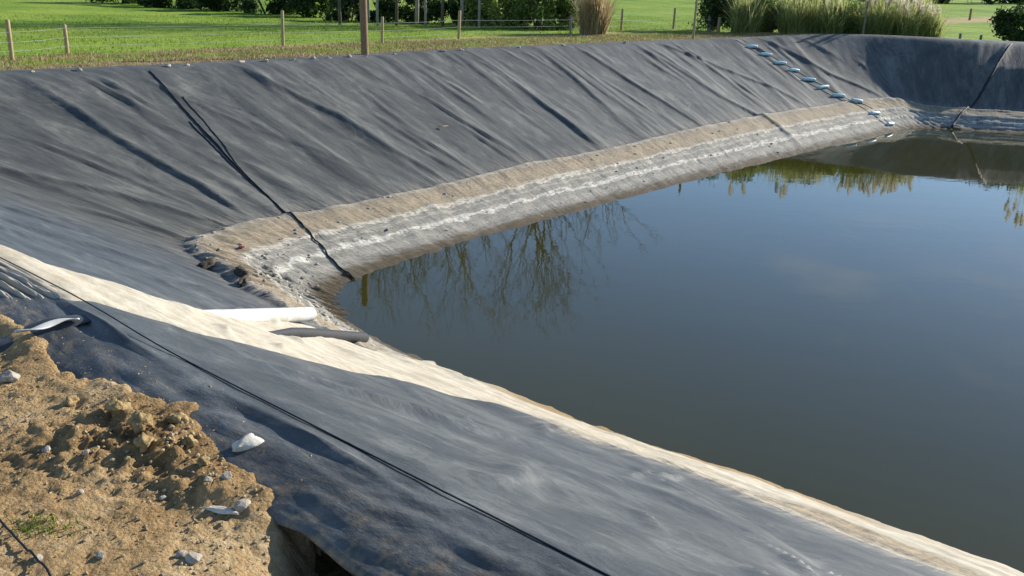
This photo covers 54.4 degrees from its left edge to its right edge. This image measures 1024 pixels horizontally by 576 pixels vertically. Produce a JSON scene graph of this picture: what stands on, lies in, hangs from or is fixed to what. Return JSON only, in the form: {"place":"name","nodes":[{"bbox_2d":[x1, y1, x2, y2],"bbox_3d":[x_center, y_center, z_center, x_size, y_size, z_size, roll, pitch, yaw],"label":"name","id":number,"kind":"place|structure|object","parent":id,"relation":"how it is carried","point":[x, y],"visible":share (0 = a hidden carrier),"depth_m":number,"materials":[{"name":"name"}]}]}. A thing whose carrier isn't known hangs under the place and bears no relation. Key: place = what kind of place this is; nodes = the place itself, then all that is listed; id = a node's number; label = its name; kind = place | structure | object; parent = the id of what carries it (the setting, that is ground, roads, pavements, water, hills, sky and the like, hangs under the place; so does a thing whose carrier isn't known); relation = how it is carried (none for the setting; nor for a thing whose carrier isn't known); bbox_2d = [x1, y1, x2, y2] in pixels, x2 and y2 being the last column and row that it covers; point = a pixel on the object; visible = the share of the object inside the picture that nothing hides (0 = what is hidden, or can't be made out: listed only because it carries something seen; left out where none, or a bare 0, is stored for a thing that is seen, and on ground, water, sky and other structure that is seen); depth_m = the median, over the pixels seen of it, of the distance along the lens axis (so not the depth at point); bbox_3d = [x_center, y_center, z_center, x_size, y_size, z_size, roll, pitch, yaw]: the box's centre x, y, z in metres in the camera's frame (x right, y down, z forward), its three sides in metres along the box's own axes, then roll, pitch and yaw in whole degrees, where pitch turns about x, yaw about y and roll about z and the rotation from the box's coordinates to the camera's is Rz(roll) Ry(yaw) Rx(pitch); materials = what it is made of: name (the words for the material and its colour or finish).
{"place":"outdoors","nodes":[
{"label":"outdoors","id":0,"kind":"place"},
{"bbox_2d":[0,314,325,575],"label":"soil","id":1,"kind":"structure","parent":0,"point":[293,551],"depth_m":5.87,"materials":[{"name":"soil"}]},
{"bbox_2d":[0,370,20,382],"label":"stone","id":2,"kind":"object","parent":1,"relation":"on","point":[9,376],"visible":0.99,"depth_m":7.27,"materials":[{"name":"white stone"}]},
{"bbox_2d":[0,518,51,575],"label":"wire","id":3,"kind":"object","parent":1,"relation":"on","point":[26,548],"visible":1,"depth_m":5.26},
{"bbox_2d":[34,554,42,561],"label":"stone","id":4,"kind":"object","parent":1,"relation":"on","point":[40,557],"visible":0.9,"depth_m":5.20,"materials":[{"name":"white stone"}]},
{"bbox_2d":[42,445,50,452],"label":"stone","id":5,"kind":"object","parent":1,"relation":"on","point":[46,449],"visible":1,"depth_m":6.29,"materials":[{"name":"grey stone"}]},
{"bbox_2d":[1,512,95,542],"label":"grass tuft","id":6,"kind":"object","parent":1,"relation":"on","point":[44,530],"visible":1,"depth_m":5.51,"materials":[{"name":"green plant"}]},
{"bbox_2d":[60,395,79,406],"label":"clay clod","id":7,"kind":"object","parent":1,"relation":"on","point":[71,401],"visible":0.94,"depth_m":6.94,"materials":[{"name":"beige soil"}]},
{"bbox_2d":[76,489,83,493],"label":"stone","id":8,"kind":"object","parent":1,"relation":"on","point":[79,491],"visible":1,"depth_m":5.84,"materials":[{"name":"white stone"}]},
{"bbox_2d":[82,449,90,455],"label":"stone","id":9,"kind":"object","parent":1,"relation":"on","point":[86,451],"visible":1,"depth_m":6.17,"materials":[{"name":"grey stone"}]},
{"bbox_2d":[96,551,104,558],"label":"stone","id":10,"kind":"object","parent":1,"relation":"on","point":[100,554],"visible":1,"depth_m":5.24,"materials":[{"name":"white stone"}]},
{"bbox_2d":[103,396,132,416],"bbox_3d":[-2.669,0.800,6.732,0.172,0.134,0.216,-12,23,-38],"label":"clay clod","id":11,"kind":"object","parent":1,"relation":"on","point":[114,406],"visible":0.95,"depth_m":6.68,"materials":[{"name":"beige soil"}]},
{"bbox_2d":[126,409,153,433],"bbox_3d":[-2.422,0.882,6.519,0.157,0.150,0.177,-14,24,-41],"label":"clay clod","id":12,"kind":"object","parent":1,"relation":"on","point":[137,421],"visible":0.97,"depth_m":6.48,"materials":[{"name":"brown soil"}]},
{"bbox_2d":[133,432,154,453],"bbox_3d":[-2.320,0.981,6.288,0.128,0.147,0.136,2,18,-1],"label":"clay clod","id":13,"kind":"object","parent":1,"relation":"on","point":[143,442],"visible":0.98,"depth_m":6.25,"materials":[{"name":"brown soil"}]},
{"bbox_2d":[158,495,166,500],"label":"stone","id":14,"kind":"object","parent":1,"relation":"on","point":[162,497],"visible":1,"depth_m":5.85,"materials":[{"name":"white stone"}]},
{"bbox_2d":[16,300,325,496],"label":"soil crumbs","id":15,"kind":"object","parent":1,"relation":"on","point":[151,385],"visible":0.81,"depth_m":7.26,"materials":[{"name":"soil"}]},
{"bbox_2d":[166,411,189,424],"bbox_3d":[-2.217,0.879,6.627,0.153,0.100,0.128,14,21,33],"label":"clay clod","id":16,"kind":"object","parent":1,"relation":"on","point":[173,418],"visible":0.89,"depth_m":6.60,"materials":[{"name":"brown soil"}]},
{"bbox_2d":[175,549,186,557],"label":"stone","id":17,"kind":"object","parent":1,"relation":"on","point":[181,553],"visible":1,"depth_m":5.29,"materials":[{"name":"white stone"}]},
{"bbox_2d":[181,434,197,449],"bbox_3d":[-2.059,0.986,6.364,0.107,0.096,0.085,-10,22,-34],"label":"clay clod","id":18,"kind":"object","parent":1,"relation":"on","point":[188,441],"visible":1,"depth_m":6.34,"materials":[{"name":"brown soil"}]},
{"bbox_2d":[185,551,202,564],"bbox_3d":[-1.691,1.435,5.292,0.084,0.071,0.089,2,18,-2],"label":"stone","id":19,"kind":"object","parent":1,"relation":"on","point":[192,558],"visible":1,"depth_m":5.27,"materials":[{"name":"white stone"}]},
{"bbox_2d":[196,454,209,466],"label":"clay clod","id":20,"kind":"object","parent":1,"relation":"on","point":[203,460],"visible":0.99,"depth_m":6.12,"materials":[{"name":"brown soil"}]},
{"bbox_2d":[203,476,212,482],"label":"stone","id":21,"kind":"object","parent":1,"relation":"on","point":[208,479],"visible":1,"depth_m":5.90,"materials":[{"name":"white stone"}]},
{"bbox_2d":[200,506,238,514],"bbox_3d":[-1.684,1.277,5.733,0.254,0.035,0.049,8,19,18],"label":"chalk chip","id":22,"kind":"object","parent":1,"relation":"on","point":[220,509],"visible":1,"depth_m":5.72,"materials":[{"name":"white stone"}]},
{"bbox_2d":[220,471,231,479],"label":"stone","id":23,"kind":"object","parent":1,"relation":"on","point":[226,475],"visible":1,"depth_m":5.93,"materials":[{"name":"white stone"}]},
{"bbox_2d":[233,499,250,512],"bbox_3d":[-1.561,1.263,5.762,0.091,0.084,0.089,1,18,-4],"label":"stone","id":24,"kind":"object","parent":1,"relation":"on","point":[240,505],"visible":0.99,"depth_m":5.73,"materials":[{"name":"white stone"}]},
{"bbox_2d":[0,31,849,69],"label":"dry grass","id":25,"kind":"structure","parent":0,"point":[246,54],"depth_m":35.50,"materials":[{"name":"plant"}]},
{"bbox_2d":[0,13,851,69],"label":"grass","id":26,"kind":"structure","parent":0,"point":[231,36],"depth_m":41.54,"materials":[{"name":"green plant"}]},
{"bbox_2d":[0,0,1023,575],"bbox_3d":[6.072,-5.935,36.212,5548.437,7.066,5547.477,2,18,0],"label":"ground","id":27,"kind":"structure","parent":0,"point":[976,26],"depth_m":46.43,"materials":[{"name":"green plant"}]},
{"bbox_2d":[85,0,144,5],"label":"shrub","id":28,"kind":"object","parent":27,"relation":"on","point":[138,2],"visible":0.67,"depth_m":60.96,"materials":[{"name":"green plant"}]},
{"bbox_2d":[140,0,207,8],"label":"shrub","id":29,"kind":"object","parent":27,"relation":"on","point":[184,4],"visible":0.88,"depth_m":58.86,"materials":[{"name":"green plant"}]},
{"bbox_2d":[192,0,246,11],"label":"shrub","id":30,"kind":"object","parent":27,"relation":"on","point":[219,5],"visible":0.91,"depth_m":57.88,"materials":[{"name":"green plant"}]},
{"bbox_2d":[237,0,297,14],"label":"shrub","id":31,"kind":"object","parent":27,"relation":"on","point":[274,7],"visible":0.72,"depth_m":56.44,"materials":[{"name":"green plant"}]},
{"bbox_2d":[282,0,335,17],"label":"shrub","id":32,"kind":"object","parent":27,"relation":"on","point":[308,8],"visible":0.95,"depth_m":54.65,"materials":[{"name":"green plant"}]},
{"bbox_2d":[338,0,341,24],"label":"bare tree","id":33,"kind":"object","parent":27,"relation":"on","point":[339,14],"visible":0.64,"depth_m":49.13,"materials":[{"name":"grey plant"}]},
{"bbox_2d":[321,0,374,21],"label":"shrub","id":34,"kind":"object","parent":27,"relation":"on","point":[346,11],"visible":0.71,"depth_m":52.67,"materials":[{"name":"green plant"}]},
{"bbox_2d":[359,0,368,54],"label":"wooden pole","id":35,"kind":"object","parent":27,"relation":"on","point":[363,28],"visible":0.79,"depth_m":32.82,"materials":[{"name":"brown wood"}]},
{"bbox_2d":[367,0,369,22],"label":"bare tree","id":36,"kind":"object","parent":27,"relation":"on","point":[368,10],"visible":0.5,"depth_m":51.57,"materials":[{"name":"grey plant"}]},
{"bbox_2d":[376,0,378,25],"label":"bare tree","id":37,"kind":"object","parent":27,"relation":"on","point":[377,12],"visible":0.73,"depth_m":49.69,"materials":[{"name":"grey plant"}]},
{"bbox_2d":[370,0,412,22],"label":"shrub","id":38,"kind":"object","parent":27,"relation":"on","point":[386,10],"visible":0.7,"depth_m":52.69,"materials":[{"name":"green plant"}]},
{"bbox_2d":[395,0,397,25],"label":"bare tree","id":39,"kind":"object","parent":27,"relation":"on","point":[396,12],"visible":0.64,"depth_m":50.21,"materials":[{"name":"grey plant"}]},
{"bbox_2d":[415,0,418,24],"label":"bare tree","id":40,"kind":"object","parent":27,"relation":"on","point":[416,12],"visible":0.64,"depth_m":51.63,"materials":[{"name":"grey plant"}]},
{"bbox_2d":[401,0,448,23],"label":"shrub","id":41,"kind":"object","parent":27,"relation":"on","point":[434,8],"visible":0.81,"depth_m":52.97,"materials":[{"name":"green plant"}]},
{"bbox_2d":[424,0,426,25],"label":"bare tree","id":42,"kind":"object","parent":27,"relation":"on","point":[425,12],"visible":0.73,"depth_m":50.44,"materials":[{"name":"grey plant"}]},
{"bbox_2d":[441,0,443,25],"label":"bare tree","id":43,"kind":"object","parent":27,"relation":"on","point":[442,12],"visible":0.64,"depth_m":51.33,"materials":[{"name":"grey plant"}]},
{"bbox_2d":[444,0,473,24],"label":"shrub","id":44,"kind":"object","parent":27,"relation":"on","point":[453,7],"visible":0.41,"depth_m":53.19,"materials":[{"name":"green plant"}]},
{"bbox_2d":[460,0,463,25],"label":"bare tree","id":45,"kind":"object","parent":27,"relation":"on","point":[462,10],"visible":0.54,"depth_m":51.91,"materials":[{"name":"grey plant"}]},
{"bbox_2d":[478,0,480,27],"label":"bare tree","id":46,"kind":"object","parent":27,"relation":"on","point":[479,13],"visible":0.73,"depth_m":51.12,"materials":[{"name":"grey plant"}]},
{"bbox_2d":[463,0,505,27],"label":"shrub","id":47,"kind":"object","parent":27,"relation":"on","point":[489,9],"visible":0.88,"depth_m":51.82,"materials":[{"name":"green plant"}]},
{"bbox_2d":[0,8,995,60],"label":"wire fence","id":48,"kind":"object","parent":27,"relation":"on","point":[10,43],"visible":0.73,"depth_m":35.54,"materials":[{"name":"grey metal"}]},
{"bbox_2d":[487,0,530,28],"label":"shrub","id":49,"kind":"object","parent":27,"relation":"on","point":[515,9],"visible":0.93,"depth_m":51.45,"materials":[{"name":"green plant"}]},
{"bbox_2d":[0,34,1023,575],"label":"pond liner","id":50,"kind":"object","parent":27,"relation":"on","point":[130,176],"visible":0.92,"depth_m":20.55,"materials":[{"name":"black plastic"}]},
{"bbox_2d":[0,314,90,352],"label":"liner offcut","id":51,"kind":"object","parent":50,"relation":"on","point":[6,343],"visible":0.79,"depth_m":8.14,"materials":[{"name":"black plastic"}]},
{"bbox_2d":[14,318,79,332],"bbox_3d":[-3.746,0.296,8.041,0.100,0.045,0.514,17,23,39],"label":"plastic strip","id":52,"kind":"object","parent":51,"relation":"on","point":[48,324],"visible":1,"depth_m":8.04,"materials":[{"name":"white plastic"}]},
{"bbox_2d":[198,257,215,269],"bbox_3d":[-5.248,-0.425,17.377,0.259,0.242,0.669,11,20,24],"label":"mud lump","id":53,"kind":"object","parent":50,"relation":"on","point":[207,264],"visible":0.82,"depth_m":17.26,"materials":[{"name":"brown soil"}]},
{"bbox_2d":[233,265,249,276],"bbox_3d":[-4.611,-0.279,16.859,0.229,0.156,0.540,-15,24,-42],"label":"mud lump","id":54,"kind":"object","parent":50,"relation":"on","point":[240,270],"visible":0.88,"depth_m":16.74,"materials":[{"name":"soil"}]},
{"bbox_2d":[236,275,251,286],"bbox_3d":[-4.401,-0.118,16.375,0.174,0.157,0.457,2,18,1],"label":"mud lump","id":55,"kind":"object","parent":50,"relation":"on","point":[243,280],"visible":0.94,"depth_m":16.30,"materials":[{"name":"brown soil"}]},
{"bbox_2d":[232,433,263,451],"bbox_3d":[-1.681,0.985,6.354,0.134,0.089,0.227,18,23,40],"label":"chalk lump","id":56,"kind":"object","parent":50,"relation":"on","point":[249,441],"visible":1,"depth_m":6.32,"materials":[{"name":"white stone"}]},
{"bbox_2d":[149,70,354,279],"bbox_3d":[-6.417,-2.990,22.773,0.417,2.775,11.467,-10,22,-34],"label":"rope","id":57,"kind":"object","parent":50,"relation":"on","point":[245,175],"visible":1,"depth_m":22.43,"materials":[{"name":"black fabric"}]},
{"bbox_2d":[0,257,610,575],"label":"cable","id":58,"kind":"object","parent":50,"relation":"on","point":[504,522],"visible":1,"depth_m":6.41,"materials":[{"name":"black rubber"}]},
{"bbox_2d":[192,121,784,342],"bbox_3d":[1.505,-2.730,26.056,6.930,0.856,25.362,10,20,24],"label":"mud rubble","id":59,"kind":"object","parent":50,"relation":"on","point":[256,274],"visible":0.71,"depth_m":18.05,"materials":[{"name":"stone"}]},
{"bbox_2d":[0,245,1023,575],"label":"fabric strip","id":60,"kind":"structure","parent":50,"relation":"on","point":[344,355],"depth_m":10.70,"materials":[{"name":"beige fabric"}]},
{"bbox_2d":[204,307,316,321],"bbox_3d":[-3.314,0.358,12.162,0.210,1.727,4.795,5,18,8],"label":"drain pipe","id":61,"kind":"object","parent":60,"relation":"on","point":[297,314],"visible":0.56,"depth_m":12.88,"materials":[{"name":"white plastic"}]},
{"bbox_2d":[268,327,368,342],"bbox_3d":[-2.581,0.656,13.042,0.166,1.445,3.656,6,18,11],"label":"drain hose","id":62,"kind":"object","parent":60,"relation":"in","point":[351,337],"visible":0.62,"depth_m":13.20,"materials":[{"name":"grey rubber"}]},
{"bbox_2d":[736,40,894,125],"bbox_3d":[13.090,-9.252,44.242,0.880,2.711,9.777,-8,20,-28],"label":"escape ladder","id":63,"kind":"object","parent":50,"relation":"on","point":[805,79],"visible":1,"depth_m":43.83,"materials":[{"name":"teal plastic"}]},
{"bbox_2d":[951,43,1011,127],"bbox_3d":[20.674,-8.956,43.662,0.191,3.243,6.993,16,23,37],"label":"rope","id":64,"kind":"object","parent":50,"relation":"on","point":[983,88],"visible":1,"depth_m":43.70,"materials":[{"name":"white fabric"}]},
{"bbox_2d":[505,8,535,25],"bbox_3d":[0.494,-15.042,53.471,2.340,2.158,1.872,2,18,0],"label":"shrub","id":65,"kind":"object","parent":27,"relation":"on","point":[530,19],"visible":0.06,"depth_m":53.52,"materials":[{"name":"green plant"}]},
{"bbox_2d":[520,0,562,30],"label":"shrub","id":66,"kind":"object","parent":27,"relation":"on","point":[539,9],"visible":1,"depth_m":51.10,"materials":[{"name":"green plant"}]},
{"bbox_2d":[543,2,578,24],"bbox_3d":[3.034,-15.185,54.183,2.471,2.167,2.555,18,24,40],"label":"shrub","id":67,"kind":"object","parent":27,"relation":"on","point":[556,17],"visible":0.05,"depth_m":54.05,"materials":[{"name":"green plant"}]},
{"bbox_2d":[549,0,579,30],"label":"shrub","id":68,"kind":"object","parent":27,"relation":"on","point":[565,9],"visible":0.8,"depth_m":51.57,"materials":[{"name":"green plant"}]},
{"bbox_2d":[567,0,623,35],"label":"dry grass clump","id":69,"kind":"object","parent":27,"relation":"on","point":[594,16],"visible":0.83,"depth_m":48.19,"materials":[{"name":"plant"}]},
{"bbox_2d":[692,0,697,38],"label":"wooden pole","id":70,"kind":"object","parent":27,"relation":"on","point":[694,21],"visible":0.77,"depth_m":47.13,"materials":[{"name":"grey wood"}]},
{"bbox_2d":[688,0,745,31],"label":"shrub","id":71,"kind":"object","parent":27,"relation":"on","point":[714,11],"visible":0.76,"depth_m":54.76,"materials":[{"name":"green plant"}]},
{"bbox_2d":[715,0,778,33],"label":"pampas clump","id":72,"kind":"object","parent":27,"relation":"on","point":[746,16],"visible":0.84,"depth_m":52.98,"materials":[{"name":"plant"}]},
{"bbox_2d":[754,0,785,32],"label":"shrub","id":73,"kind":"object","parent":27,"relation":"on","point":[770,27],"visible":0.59,"depth_m":53.67,"materials":[{"name":"green plant"}]},
{"bbox_2d":[766,0,831,33],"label":"pampas clump","id":74,"kind":"object","parent":27,"relation":"on","point":[794,17],"visible":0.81,"depth_m":52.50,"materials":[{"name":"green plant"}]},
{"bbox_2d":[784,0,834,7],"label":"shrub","id":75,"kind":"object","parent":27,"relation":"on","point":[812,2],"visible":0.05,"depth_m":54.09,"materials":[{"name":"green plant"}]},
{"bbox_2d":[799,0,862,33],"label":"pampas clump","id":76,"kind":"object","parent":27,"relation":"on","point":[832,22],"visible":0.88,"depth_m":52.11,"materials":[{"name":"plant"}]},
{"bbox_2d":[834,0,859,33],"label":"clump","id":77,"kind":"object","parent":27,"relation":"on","point":[848,29],"visible":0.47,"depth_m":52.48,"materials":[{"name":"green plant"}]},
{"bbox_2d":[862,1,868,33],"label":"stake","id":78,"kind":"object","parent":27,"relation":"on","point":[863,30],"visible":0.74,"depth_m":51.17,"materials":[{"name":"grey wood"}]},
{"bbox_2d":[845,0,886,33],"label":"shrub","id":79,"kind":"object","parent":27,"relation":"on","point":[863,6],"visible":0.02,"depth_m":53.97,"materials":[{"name":"green plant"}]},
{"bbox_2d":[844,0,913,34],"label":"pampas clump","id":80,"kind":"object","parent":27,"relation":"on","point":[877,17],"visible":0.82,"depth_m":51.66,"materials":[{"name":"plant"}]},
{"bbox_2d":[878,0,947,36],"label":"pampas clump","id":81,"kind":"object","parent":27,"relation":"on","point":[908,25],"visible":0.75,"depth_m":51.50,"materials":[{"name":"plant"}]},
{"bbox_2d":[894,0,946,18],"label":"pampas clump","id":82,"kind":"object","parent":27,"relation":"on","point":[926,1],"visible":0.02,"depth_m":54.80,"materials":[{"name":"beige plant"}]},
{"bbox_2d":[905,0,952,3],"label":"tree","id":83,"kind":"object","parent":27,"relation":"on","point":[943,1],"visible":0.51,"depth_m":155.43,"materials":[{"name":"green plant"}]},
{"bbox_2d":[919,4,956,37],"bbox_3d":[21.987,-13.885,51.871,2.691,2.080,2.634,9,19,19],"label":"pampas clump","id":84,"kind":"object","parent":27,"relation":"on","point":[936,30],"visible":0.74,"depth_m":51.73,"materials":[{"name":"plant"}]},
{"bbox_2d":[967,0,1009,3],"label":"tree","id":85,"kind":"object","parent":27,"relation":"on","point":[989,1],"visible":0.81,"depth_m":161.99,"materials":[{"name":"green plant"}]},
{"bbox_2d":[987,2,1023,41],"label":"shrub","id":86,"kind":"object","parent":27,"relation":"on","point":[1008,24],"visible":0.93,"depth_m":52.02,"materials":[{"name":"green plant"}]},
{"bbox_2d":[995,0,1023,3],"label":"tree","id":87,"kind":"object","parent":27,"relation":"on","point":[1012,1],"visible":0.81,"depth_m":173.47,"materials":[{"name":"green plant"}]},
{"bbox_2d":[331,128,1023,572],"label":"water","id":88,"kind":"structure","parent":0,"point":[841,326],"depth_m":17.39,"materials":[{"name":"blue liquid"}]}
]}

